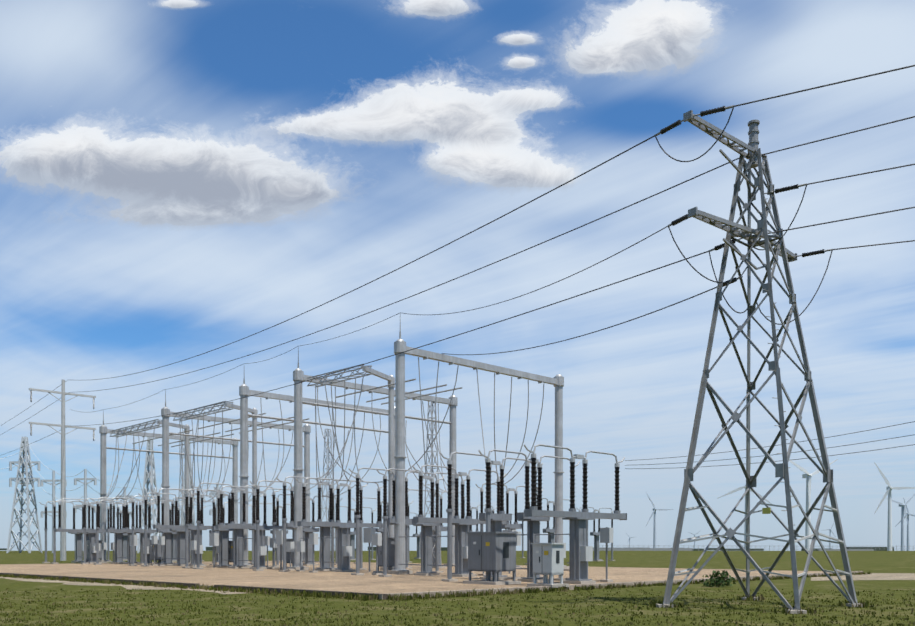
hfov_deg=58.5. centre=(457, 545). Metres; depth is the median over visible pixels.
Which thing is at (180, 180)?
sky
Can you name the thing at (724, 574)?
bush
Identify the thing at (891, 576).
gravel road
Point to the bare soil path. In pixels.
(136, 587)
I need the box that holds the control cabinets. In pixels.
[86,527,568,587]
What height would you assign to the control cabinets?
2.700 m
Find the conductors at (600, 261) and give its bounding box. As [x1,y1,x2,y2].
[0,65,914,455]
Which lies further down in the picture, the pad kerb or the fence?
the pad kerb
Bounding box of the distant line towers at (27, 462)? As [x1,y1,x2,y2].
[1,436,224,552]
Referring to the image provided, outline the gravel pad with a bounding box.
[0,561,837,593]
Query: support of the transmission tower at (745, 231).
on the ground
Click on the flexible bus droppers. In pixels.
(333, 458)
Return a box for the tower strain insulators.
[655,105,831,287]
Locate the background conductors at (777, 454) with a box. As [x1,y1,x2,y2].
[625,421,914,468]
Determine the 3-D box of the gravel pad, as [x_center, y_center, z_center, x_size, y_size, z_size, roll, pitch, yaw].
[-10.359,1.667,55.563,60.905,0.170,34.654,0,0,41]
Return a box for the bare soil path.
[0,577,259,593]
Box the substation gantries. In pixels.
[99,319,568,573]
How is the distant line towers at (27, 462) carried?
on the ground
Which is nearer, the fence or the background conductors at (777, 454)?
the background conductors at (777, 454)
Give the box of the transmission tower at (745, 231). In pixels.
[655,110,866,613]
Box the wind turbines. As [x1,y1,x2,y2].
[626,457,914,550]
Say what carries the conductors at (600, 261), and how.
attached to the transmission tower at (745, 231)
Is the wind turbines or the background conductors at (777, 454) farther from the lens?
the wind turbines
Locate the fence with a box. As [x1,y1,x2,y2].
[599,545,896,550]
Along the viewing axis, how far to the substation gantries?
56.57 m
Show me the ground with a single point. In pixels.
(886, 561)
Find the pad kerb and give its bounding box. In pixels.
[0,571,862,599]
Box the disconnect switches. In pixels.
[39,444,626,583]
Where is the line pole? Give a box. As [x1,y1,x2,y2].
[29,379,95,560]
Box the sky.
[0,0,914,550]
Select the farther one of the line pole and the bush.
the line pole
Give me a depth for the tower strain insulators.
22.16 m
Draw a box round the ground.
[0,551,914,625]
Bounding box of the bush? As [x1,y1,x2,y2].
[701,570,735,586]
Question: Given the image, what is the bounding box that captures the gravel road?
[811,573,914,580]
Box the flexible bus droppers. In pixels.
[100,357,543,504]

